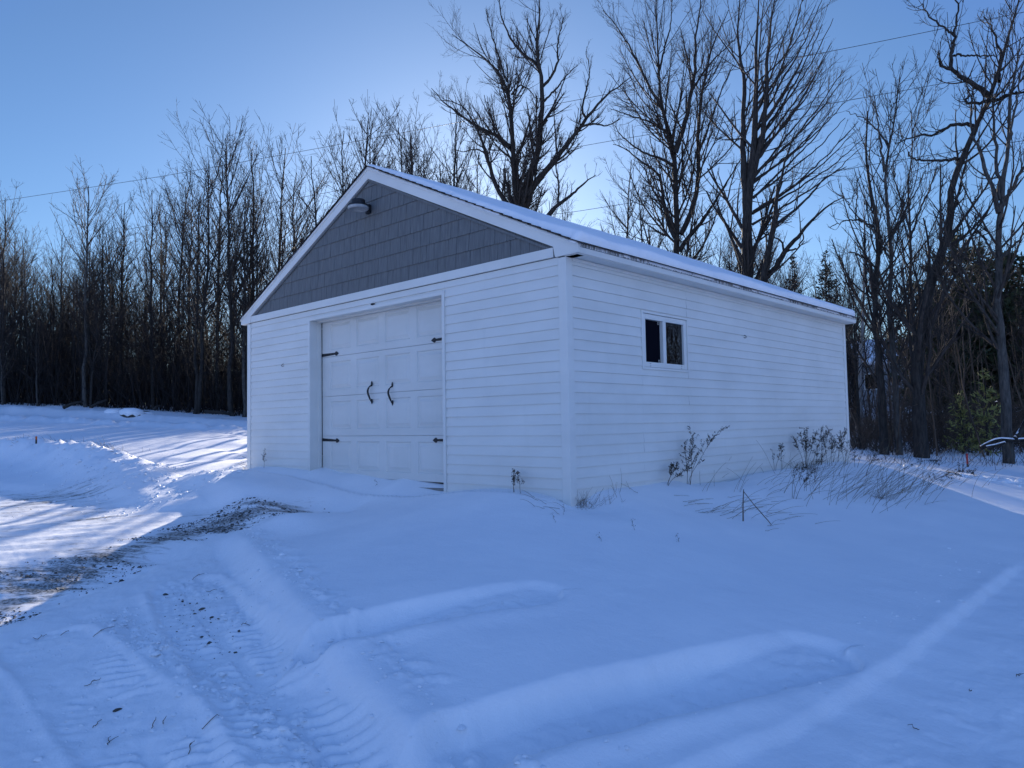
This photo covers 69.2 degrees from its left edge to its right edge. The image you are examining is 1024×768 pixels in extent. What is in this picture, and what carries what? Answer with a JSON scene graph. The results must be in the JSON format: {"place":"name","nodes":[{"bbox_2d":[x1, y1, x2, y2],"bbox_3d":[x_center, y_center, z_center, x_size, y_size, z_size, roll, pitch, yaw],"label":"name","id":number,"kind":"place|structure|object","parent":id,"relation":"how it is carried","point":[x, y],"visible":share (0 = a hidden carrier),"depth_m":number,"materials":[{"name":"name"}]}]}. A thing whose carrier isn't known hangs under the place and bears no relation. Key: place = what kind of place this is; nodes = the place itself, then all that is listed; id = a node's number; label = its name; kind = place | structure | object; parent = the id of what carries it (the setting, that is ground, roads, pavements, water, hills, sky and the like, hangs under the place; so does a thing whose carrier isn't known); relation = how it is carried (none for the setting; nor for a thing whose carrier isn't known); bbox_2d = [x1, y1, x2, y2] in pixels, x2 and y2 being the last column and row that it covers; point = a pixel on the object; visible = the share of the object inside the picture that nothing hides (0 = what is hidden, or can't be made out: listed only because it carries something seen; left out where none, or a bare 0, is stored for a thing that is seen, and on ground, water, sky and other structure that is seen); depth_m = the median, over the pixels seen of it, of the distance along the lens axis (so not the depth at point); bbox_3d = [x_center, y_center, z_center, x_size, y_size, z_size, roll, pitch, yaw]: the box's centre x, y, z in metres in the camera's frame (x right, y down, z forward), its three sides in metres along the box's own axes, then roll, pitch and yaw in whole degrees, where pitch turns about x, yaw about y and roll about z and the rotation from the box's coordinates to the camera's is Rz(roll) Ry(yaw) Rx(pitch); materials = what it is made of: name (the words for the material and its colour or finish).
{"place":"outdoors","nodes":[
{"label":"outdoors","id":0,"kind":"place"},
{"bbox_2d":[0,497,329,624],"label":"gravel","id":1,"kind":"structure","parent":0,"point":[174,529],"depth_m":7.61,"materials":[{"name":"gravel"}]},
{"bbox_2d":[0,401,1023,767],"bbox_3d":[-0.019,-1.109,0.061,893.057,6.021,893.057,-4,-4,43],"label":"snowy ground","id":2,"kind":"structure","parent":0,"point":[618,631],"depth_m":4.50,"materials":[{"name":"white snow"}]},
{"bbox_2d":[0,290,26,404],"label":"slender tree","id":3,"kind":"object","parent":2,"relation":"on","point":[9,339],"visible":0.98,"depth_m":41.66,"materials":[{"name":"brown plant"}]},
{"bbox_2d":[0,178,42,403],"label":"slender tree","id":4,"kind":"object","parent":2,"relation":"on","point":[4,294],"visible":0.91,"depth_m":43.43,"materials":[{"name":"brown plant"}]},
{"bbox_2d":[0,212,42,330],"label":"slender tree","id":5,"kind":"object","parent":2,"relation":"on","point":[13,269],"visible":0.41,"depth_m":46.67,"materials":[{"name":"brown plant"}]},
{"bbox_2d":[0,244,42,399],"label":"slender tree","id":6,"kind":"object","parent":2,"relation":"on","point":[15,300],"visible":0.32,"depth_m":47.66,"materials":[{"name":"brown plant"}]},
{"bbox_2d":[0,223,48,389],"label":"slender tree","id":7,"kind":"object","parent":2,"relation":"on","point":[14,246],"visible":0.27,"depth_m":48.98,"materials":[{"name":"brown plant"}]},
{"bbox_2d":[5,288,48,400],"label":"slender tree","id":8,"kind":"object","parent":2,"relation":"on","point":[29,331],"visible":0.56,"depth_m":44.41,"materials":[{"name":"brown plant"}]},
{"bbox_2d":[0,222,56,402],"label":"slender tree","id":9,"kind":"object","parent":2,"relation":"on","point":[25,314],"visible":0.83,"depth_m":44.39,"materials":[{"name":"brown plant"}]},
{"bbox_2d":[21,305,57,405],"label":"slender tree","id":10,"kind":"object","parent":2,"relation":"on","point":[36,362],"visible":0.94,"depth_m":42.32,"materials":[{"name":"brown plant"}]},
{"bbox_2d":[31,249,75,402],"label":"slender tree","id":11,"kind":"object","parent":2,"relation":"on","point":[53,296],"visible":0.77,"depth_m":44.88,"materials":[{"name":"brown plant"}]},
{"bbox_2d":[39,218,83,401],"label":"slender tree","id":12,"kind":"object","parent":2,"relation":"on","point":[60,306],"visible":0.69,"depth_m":45.74,"materials":[{"name":"brown plant"}]},
{"bbox_2d":[57,229,109,403],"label":"slender tree","id":13,"kind":"object","parent":2,"relation":"on","point":[88,328],"visible":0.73,"depth_m":42.56,"materials":[{"name":"brown plant"}]},
{"bbox_2d":[55,239,120,402],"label":"slender tree","id":14,"kind":"object","parent":2,"relation":"on","point":[72,246],"visible":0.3,"depth_m":45.86,"materials":[{"name":"brown plant"}]},
{"bbox_2d":[45,157,138,406],"bbox_3d":[-23.997,-5.391,41.886,5.186,14.148,3.883,-3,-4,32],"label":"slender tree","id":15,"kind":"object","parent":2,"relation":"on","point":[85,295],"visible":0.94,"depth_m":42.08,"materials":[{"name":"brown plant"}]},
{"bbox_2d":[71,271,118,407],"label":"slender tree","id":16,"kind":"object","parent":2,"relation":"on","point":[96,334],"visible":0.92,"depth_m":41.82,"materials":[{"name":"brown plant"}]},
{"bbox_2d":[69,218,144,399],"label":"slender tree","id":17,"kind":"object","parent":2,"relation":"on","point":[114,350],"visible":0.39,"depth_m":45.16,"materials":[{"name":"brown plant"}]},
{"bbox_2d":[66,209,148,406],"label":"slender tree","id":18,"kind":"object","parent":2,"relation":"on","point":[103,298],"visible":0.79,"depth_m":43.05,"materials":[{"name":"brown plant"}]},
{"bbox_2d":[76,217,141,361],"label":"slender tree","id":19,"kind":"object","parent":2,"relation":"on","point":[111,270],"visible":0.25,"depth_m":48.51,"materials":[{"name":"brown plant"}]},
{"bbox_2d":[89,274,138,407],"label":"slender tree","id":20,"kind":"object","parent":2,"relation":"on","point":[114,320],"visible":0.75,"depth_m":42.65,"materials":[{"name":"brown plant"}]},
{"bbox_2d":[81,189,151,405],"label":"slender tree","id":21,"kind":"object","parent":2,"relation":"on","point":[124,244],"visible":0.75,"depth_m":44.45,"materials":[{"name":"brown plant"}]},
{"bbox_2d":[107,222,149,402],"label":"slender tree","id":22,"kind":"object","parent":2,"relation":"on","point":[126,285],"visible":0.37,"depth_m":45.68,"materials":[{"name":"brown plant"}]},
{"bbox_2d":[119,407,145,417],"bbox_3d":[-19.667,1.602,38.408,1.481,0.863,1.145,-4,-4,43],"label":"boulder","id":23,"kind":"object","parent":2,"relation":"on","point":[128,412],"visible":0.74,"depth_m":37.91,"materials":[{"name":"stone"}]},
{"bbox_2d":[115,227,175,399],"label":"slender tree","id":24,"kind":"object","parent":2,"relation":"on","point":[147,278],"visible":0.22,"depth_m":51.16,"materials":[{"name":"brown plant"}]},
{"bbox_2d":[124,241,178,405],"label":"slender tree","id":25,"kind":"object","parent":2,"relation":"on","point":[158,283],"visible":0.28,"depth_m":50.06,"materials":[{"name":"brown plant"}]},
{"bbox_2d":[126,200,179,350],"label":"slender tree","id":26,"kind":"object","parent":2,"relation":"on","point":[160,249],"visible":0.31,"depth_m":55.83,"materials":[{"name":"brown plant"}]},
{"bbox_2d":[117,164,189,409],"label":"slender tree","id":27,"kind":"object","parent":2,"relation":"on","point":[150,292],"visible":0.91,"depth_m":43.28,"materials":[{"name":"brown plant"}]},
{"bbox_2d":[127,202,186,333],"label":"slender tree","id":28,"kind":"object","parent":2,"relation":"on","point":[163,254],"visible":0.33,"depth_m":56.32,"materials":[{"name":"brown plant"}]},
{"bbox_2d":[0,186,321,415],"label":"woods undergrowth","id":29,"kind":"object","parent":2,"relation":"on","point":[134,387],"visible":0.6,"depth_m":43.27,"materials":[{"name":"brown plant"}]},
{"bbox_2d":[143,203,223,402],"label":"slender tree","id":30,"kind":"object","parent":2,"relation":"on","point":[183,314],"visible":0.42,"depth_m":45.14,"materials":[{"name":"brown plant"}]},
{"bbox_2d":[138,158,236,409],"bbox_3d":[-19.918,-5.700,45.005,5.624,15.342,4.211,-2,-3,10],"label":"slender tree","id":31,"kind":"object","parent":2,"relation":"on","point":[194,258],"visible":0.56,"depth_m":45.18,"materials":[{"name":"brown plant"}]},
{"bbox_2d":[159,179,218,403],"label":"slender tree","id":32,"kind":"object","parent":2,"relation":"on","point":[187,258],"visible":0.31,"depth_m":49.38,"materials":[{"name":"brown plant"}]},
{"bbox_2d":[162,176,233,413],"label":"slender tree","id":33,"kind":"object","parent":2,"relation":"on","point":[193,297],"visible":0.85,"depth_m":42.29,"materials":[{"name":"brown plant"}]},
{"bbox_2d":[171,224,228,407],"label":"slender tree","id":34,"kind":"object","parent":2,"relation":"on","point":[207,295],"visible":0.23,"depth_m":49.65,"materials":[{"name":"brown plant"}]},
{"bbox_2d":[148,100,272,413],"bbox_3d":[-17.241,-7.008,42.253,6.374,18.097,6.741,1,-4,-27],"label":"slender tree","id":35,"kind":"object","parent":2,"relation":"on","point":[202,322],"visible":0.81,"depth_m":42.19,"materials":[{"name":"brown plant"}]},
{"bbox_2d":[184,145,251,410],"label":"slender tree","id":36,"kind":"object","parent":2,"relation":"on","point":[219,305],"visible":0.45,"depth_m":44.48,"materials":[{"name":"brown plant"}]},
{"bbox_2d":[180,99,267,415],"bbox_3d":[-16.077,-6.589,41.782,4.862,17.713,6.493,0,-3,-20],"label":"slender tree","id":37,"kind":"object","parent":2,"relation":"on","point":[229,378],"visible":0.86,"depth_m":41.98,"materials":[{"name":"brown plant"}]},
{"bbox_2d":[201,204,248,408],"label":"slender tree","id":38,"kind":"object","parent":2,"relation":"on","point":[227,292],"visible":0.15,"depth_m":47.21,"materials":[{"name":"brown plant"}]},
{"bbox_2d":[196,130,277,326],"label":"slender tree","id":39,"kind":"object","parent":2,"relation":"on","point":[259,234],"visible":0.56,"depth_m":43.40,"materials":[{"name":"brown plant"}]},
{"bbox_2d":[188,155,286,297],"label":"slender tree","id":40,"kind":"object","parent":2,"relation":"on","point":[272,242],"visible":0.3,"depth_m":45.91,"materials":[{"name":"brown plant"}]},
{"bbox_2d":[206,229,273,416],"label":"slender tree","id":41,"kind":"object","parent":2,"relation":"on","point":[244,290],"visible":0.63,"depth_m":41.77,"materials":[{"name":"brown plant"}]},
{"bbox_2d":[221,190,274,308],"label":"slender tree","id":42,"kind":"object","parent":2,"relation":"on","point":[250,223],"visible":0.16,"depth_m":45.98,"materials":[{"name":"brown plant"}]},
{"bbox_2d":[223,171,273,416],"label":"slender tree","id":43,"kind":"object","parent":2,"relation":"on","point":[244,414],"visible":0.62,"depth_m":41.81,"materials":[{"name":"brown plant"}]},
{"bbox_2d":[243,197,301,309],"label":"slender tree","id":44,"kind":"object","parent":2,"relation":"on","point":[283,249],"visible":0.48,"depth_m":43.14,"materials":[{"name":"brown plant"}]},
{"bbox_2d":[235,110,338,296],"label":"slender tree","id":45,"kind":"object","parent":2,"relation":"on","point":[281,214],"visible":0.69,"depth_m":44.30,"materials":[{"name":"brown plant"}]},
{"bbox_2d":[258,147,320,287],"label":"slender tree","id":46,"kind":"object","parent":2,"relation":"on","point":[293,230],"visible":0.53,"depth_m":43.80,"materials":[{"name":"brown plant"}]},
{"bbox_2d":[282,134,336,230],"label":"slender tree","id":47,"kind":"object","parent":2,"relation":"on","point":[315,200],"visible":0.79,"depth_m":40.24,"materials":[{"name":"brown plant"}]},
{"bbox_2d":[306,101,361,221],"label":"slender tree","id":48,"kind":"object","parent":2,"relation":"on","point":[342,179],"visible":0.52,"depth_m":41.76,"materials":[{"name":"brown plant"}]},
{"bbox_2d":[310,95,404,194],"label":"slender tree","id":49,"kind":"object","parent":2,"relation":"on","point":[363,155],"visible":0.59,"depth_m":39.53,"materials":[{"name":"brown plant"}]},
{"bbox_2d":[331,89,393,204],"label":"slender tree","id":50,"kind":"object","parent":2,"relation":"on","point":[358,160],"visible":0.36,"depth_m":40.70,"materials":[{"name":"brown plant"}]},
{"bbox_2d":[380,109,433,177],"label":"slender tree","id":51,"kind":"object","parent":2,"relation":"on","point":[401,162],"visible":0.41,"depth_m":41.27,"materials":[{"name":"brown plant"}]},
{"bbox_2d":[383,117,445,183],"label":"slender tree","id":52,"kind":"object","parent":2,"relation":"on","point":[416,149],"visible":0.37,"depth_m":41.91,"materials":[{"name":"brown plant"}]},
{"bbox_2d":[358,92,471,185],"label":"slender tree","id":53,"kind":"object","parent":2,"relation":"on","point":[410,156],"visible":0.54,"depth_m":39.60,"materials":[{"name":"brown plant"}]},
{"bbox_2d":[375,124,480,193],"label":"slender tree","id":54,"kind":"object","parent":2,"relation":"on","point":[424,160],"visible":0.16,"depth_m":44.03,"materials":[{"name":"brown plant"}]},
{"bbox_2d":[413,78,482,189],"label":"slender tree","id":55,"kind":"object","parent":2,"relation":"on","point":[455,144],"visible":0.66,"depth_m":40.78,"materials":[{"name":"brown plant"}]},
{"bbox_2d":[437,127,484,192],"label":"slender tree","id":56,"kind":"object","parent":2,"relation":"on","point":[464,165],"visible":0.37,"depth_m":41.14,"materials":[{"name":"brown plant"}]},
{"bbox_2d":[424,0,646,215],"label":"bare tree","id":57,"kind":"object","parent":2,"relation":"on","point":[523,193],"visible":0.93,"depth_m":30.75,"materials":[{"name":"brown plant"}]},
{"bbox_2d":[238,164,858,506],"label":"garage","id":58,"kind":"structure","parent":2,"relation":"on","point":[449,337],"depth_m":8.63,"materials":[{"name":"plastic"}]},
{"bbox_2d":[347,198,370,214],"bbox_3d":[-1.862,-2.175,9.062,0.260,0.145,0.293,-4,-4,43],"label":"yard light","id":59,"kind":"object","parent":58,"relation":"attached to","point":[357,205],"visible":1,"depth_m":8.99,"materials":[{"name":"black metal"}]},
{"bbox_2d":[322,301,443,483],"bbox_3d":[-1.611,0.229,9.186,2.690,2.340,0.126,-4,-4,43],"label":"garage door","id":60,"kind":"structure","parent":58,"relation":"in","point":[382,392],"depth_m":9.14,"materials":[{"name":"paint"}]},
{"bbox_2d":[640,310,688,371],"bbox_3d":[1.687,-0.460,8.269,0.071,0.630,0.960,-4,-4,43],"label":"window","id":61,"kind":"structure","parent":58,"relation":"in","point":[664,339],"depth_m":8.24,"materials":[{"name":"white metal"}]},
{"bbox_2d":[595,134,652,238],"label":"slender tree","id":62,"kind":"object","parent":2,"relation":"on","point":[627,215],"visible":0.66,"depth_m":46.15,"materials":[{"name":"brown plant"}]},
{"bbox_2d":[236,428,1014,530],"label":"dry grass","id":63,"kind":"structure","parent":2,"relation":"on","point":[898,492],"depth_m":8.58,"materials":[{"name":"plant"}]},
{"bbox_2d":[599,163,687,247],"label":"slender tree","id":64,"kind":"object","parent":2,"relation":"on","point":[633,220],"visible":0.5,"depth_m":43.90,"materials":[{"name":"brown plant"}]},
{"bbox_2d":[592,0,762,261],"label":"bare tree","id":65,"kind":"object","parent":2,"relation":"on","point":[674,229],"visible":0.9,"depth_m":29.00,"materials":[{"name":"brown plant"}]},
{"bbox_2d":[679,426,727,484],"bbox_3d":[2.143,0.812,8.342,0.636,0.681,0.263,1,-4,-31],"label":"dry weed","id":66,"kind":"object","parent":2,"relation":"on","point":[692,442],"visible":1,"depth_m":8.29,"materials":[{"name":"plant"}]},
{"bbox_2d":[698,221,740,268],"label":"slender tree","id":67,"kind":"object","parent":2,"relation":"on","point":[721,254],"visible":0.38,"depth_m":44.96,"materials":[{"name":"brown plant"}]},
{"bbox_2d":[575,455,894,509],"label":"grass clumps","id":68,"kind":"object","parent":2,"relation":"on","point":[809,467],"visible":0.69,"depth_m":7.12,"materials":[{"name":"plant"}]},
{"bbox_2d":[625,227,886,429],"bbox_3d":[7.538,-2.689,39.419,36.380,10.806,28.040,-1,-3,-3],"label":"sapling thicket","id":69,"kind":"object","parent":2,"relation":"on","point":[849,370],"visible":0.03,"depth_m":32.09,"materials":[{"name":"plant"}]},
{"bbox_2d":[692,0,898,292],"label":"bare tree","id":70,"kind":"object","parent":2,"relation":"on","point":[749,179],"visible":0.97,"depth_m":25.92,"materials":[{"name":"brown plant"}]},
{"bbox_2d":[791,427,827,466],"bbox_3d":[4.208,0.920,10.552,0.518,0.631,0.269,-1,-3,3],"label":"dry weed","id":71,"kind":"object","parent":2,"relation":"on","point":[805,440],"visible":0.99,"depth_m":10.51,"materials":[{"name":"plant"}]},
{"bbox_2d":[811,250,852,387],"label":"spruce tree","id":72,"kind":"object","parent":2,"relation":"on","point":[821,273],"visible":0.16,"depth_m":44.40,"materials":[{"name":"green plant"}]},
{"bbox_2d":[813,234,871,423],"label":"slender tree","id":73,"kind":"object","parent":2,"relation":"on","point":[847,265],"visible":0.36,"depth_m":38.63,"materials":[{"name":"brown plant"}]},
{"bbox_2d":[830,251,885,447],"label":"slender tree","id":74,"kind":"object","parent":2,"relation":"on","point":[854,360],"visible":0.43,"depth_m":19.18,"materials":[{"name":"brown plant"}]},
{"bbox_2d":[840,173,882,437],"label":"tree","id":75,"kind":"object","parent":2,"relation":"on","point":[860,343],"visible":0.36,"depth_m":23.93,"materials":[{"name":"brown plant"}]},
{"bbox_2d":[845,282,886,425],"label":"slender tree","id":76,"kind":"object","parent":2,"relation":"on","point":[865,349],"visible":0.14,"depth_m":33.03,"materials":[{"name":"brown plant"}]},
{"bbox_2d":[847,328,903,407],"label":"house","id":77,"kind":"structure","parent":2,"relation":"on","point":[865,381],"depth_m":48.93,"materials":[{"name":"paint"}]},
{"bbox_2d":[827,79,928,454],"bbox_3d":[8.559,-2.760,17.494,2.306,9.230,2.478,-4,-4,43],"label":"bare tree","id":78,"kind":"object","parent":2,"relation":"on","point":[879,378],"visible":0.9,"depth_m":17.45,"materials":[{"name":"brown plant"}]},
{"bbox_2d":[847,199,926,350],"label":"slender tree","id":79,"kind":"object","parent":2,"relation":"on","point":[887,274],"visible":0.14,"depth_m":36.52,"materials":[{"name":"brown plant"}]},
{"bbox_2d":[826,12,951,454],"bbox_3d":[9.191,-3.313,17.251,2.558,10.304,3.874,-4,-4,43],"label":"bare tree","id":80,"kind":"object","parent":2,"relation":"on","point":[894,373],"visible":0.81,"depth_m":17.42,"materials":[{"name":"brown plant"}]},
{"bbox_2d":[783,232,1023,456],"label":"roadside brush","id":81,"kind":"object","parent":2,"relation":"on","point":[869,434],"visible":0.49,"depth_m":19.65,"materials":[{"name":"brown plant"}]},
{"bbox_2d":[858,226,953,369],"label":"slender tree","id":82,"kind":"object","parent":2,"relation":"on","point":[907,296],"visible":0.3,"depth_m":18.89,"materials":[{"name":"brown plant"}]},
{"bbox_2d":[858,63,973,376],"bbox_3d":[10.054,-3.083,18.523,2.398,10.017,2.808,-4,-4,43],"label":"bare tree","id":83,"kind":"object","parent":2,"relation":"on","point":[893,174],"visible":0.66,"depth_m":18.56,"materials":[{"name":"brown plant"}]},
{"bbox_2d":[852,436,1023,469],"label":"lane weeds","id":84,"kind":"object","parent":2,"relation":"on","point":[980,454],"visible":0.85,"depth_m":15.27,"materials":[{"name":"plant"}]},
{"bbox_2d":[913,254,967,444],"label":"slender tree","id":85,"kind":"object","parent":2,"relation":"on","point":[946,335],"visible":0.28,"depth_m":22.30,"materials":[{"name":"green plant"}]},
{"bbox_2d":[893,208,991,417],"bbox_3d":[14.853,-1.964,25.492,2.884,8.186,2.614,-2,-3,11],"label":"slender tree","id":86,"kind":"object","parent":2,"relation":"on","point":[940,335],"visible":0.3,"depth_m":25.46,"materials":[{"name":"brown plant"}]},
{"bbox_2d":[864,0,1023,457],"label":"crooked tree","id":87,"kind":"object","parent":2,"relation":"on","point":[922,334],"visible":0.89,"depth_m":16.29,"materials":[{"name":"brown plant"}]},
{"bbox_2d":[871,228,1023,425],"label":"pine tree","id":88,"kind":"object","parent":2,"relation":"on","point":[948,319],"visible":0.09,"depth_m":29.84,"materials":[{"name":"green plant"}]},
{"bbox_2d":[942,390,985,453],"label":"young pine","id":89,"kind":"object","parent":2,"relation":"on","point":[963,416],"visible":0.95,"depth_m":17.79,"materials":[{"name":"green plant"}]},
{"bbox_2d":[918,0,1023,463],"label":"bare tree","id":90,"kind":"object","parent":2,"relation":"on","point":[1000,200],"visible":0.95,"depth_m":15.47,"materials":[{"name":"brown plant"}]},
{"bbox_2d":[923,249,1023,418],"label":"pine tree","id":91,"kind":"object","parent":2,"relation":"on","point":[989,347],"visible":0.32,"depth_m":27.58,"materials":[{"name":"green plant"}]},
{"bbox_2d":[943,241,1018,410],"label":"pine tree","id":92,"kind":"object","parent":2,"relation":"on","point":[976,259],"visible":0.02,"depth_m":35.25,"materials":[{"name":"green plant"}]},
{"bbox_2d":[962,368,1001,455],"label":"young pine","id":93,"kind":"object","parent":2,"relation":"on","point":[985,417],"visible":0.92,"depth_m":17.40,"materials":[{"name":"green plant"}]},
{"bbox_2d":[944,227,1021,405],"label":"slender tree","id":94,"kind":"object","parent":2,"relation":"on","point":[974,284],"visible":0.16,"depth_m":28.86,"materials":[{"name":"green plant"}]},
{"bbox_2d":[947,215,1023,409],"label":"slender tree","id":95,"kind":"object","parent":2,"relation":"on","point":[1002,296],"visible":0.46,"depth_m":26.73,"materials":[{"name":"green plant"}]},
{"bbox_2d":[966,251,1023,410],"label":"pine tree","id":96,"kind":"object","parent":2,"relation":"on","point":[1021,262],"visible":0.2,"depth_m":27.43,"materials":[{"name":"green plant"}]},
{"bbox_2d":[980,437,1023,449],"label":"fallen branch","id":97,"kind":"object","parent":2,"relation":"on","point":[997,440],"visible":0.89,"depth_m":15.27,"materials":[{"name":"brown plant"}]},
{"bbox_2d":[994,266,1023,379],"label":"slender tree","id":98,"kind":"object","parent":2,"relation":"on","point":[1014,337],"visible":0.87,"depth_m":23.70,"materials":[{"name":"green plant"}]},
{"bbox_2d":[0,0,1023,403],"label":"sky","id":99,"kind":"structure","parent":0,"point":[94,82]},
{"bbox_2d":[3,12,1022,200],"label":"power line","id":100,"kind":"object","parent":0,"point":[547,105],"visible":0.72,"depth_m":41.21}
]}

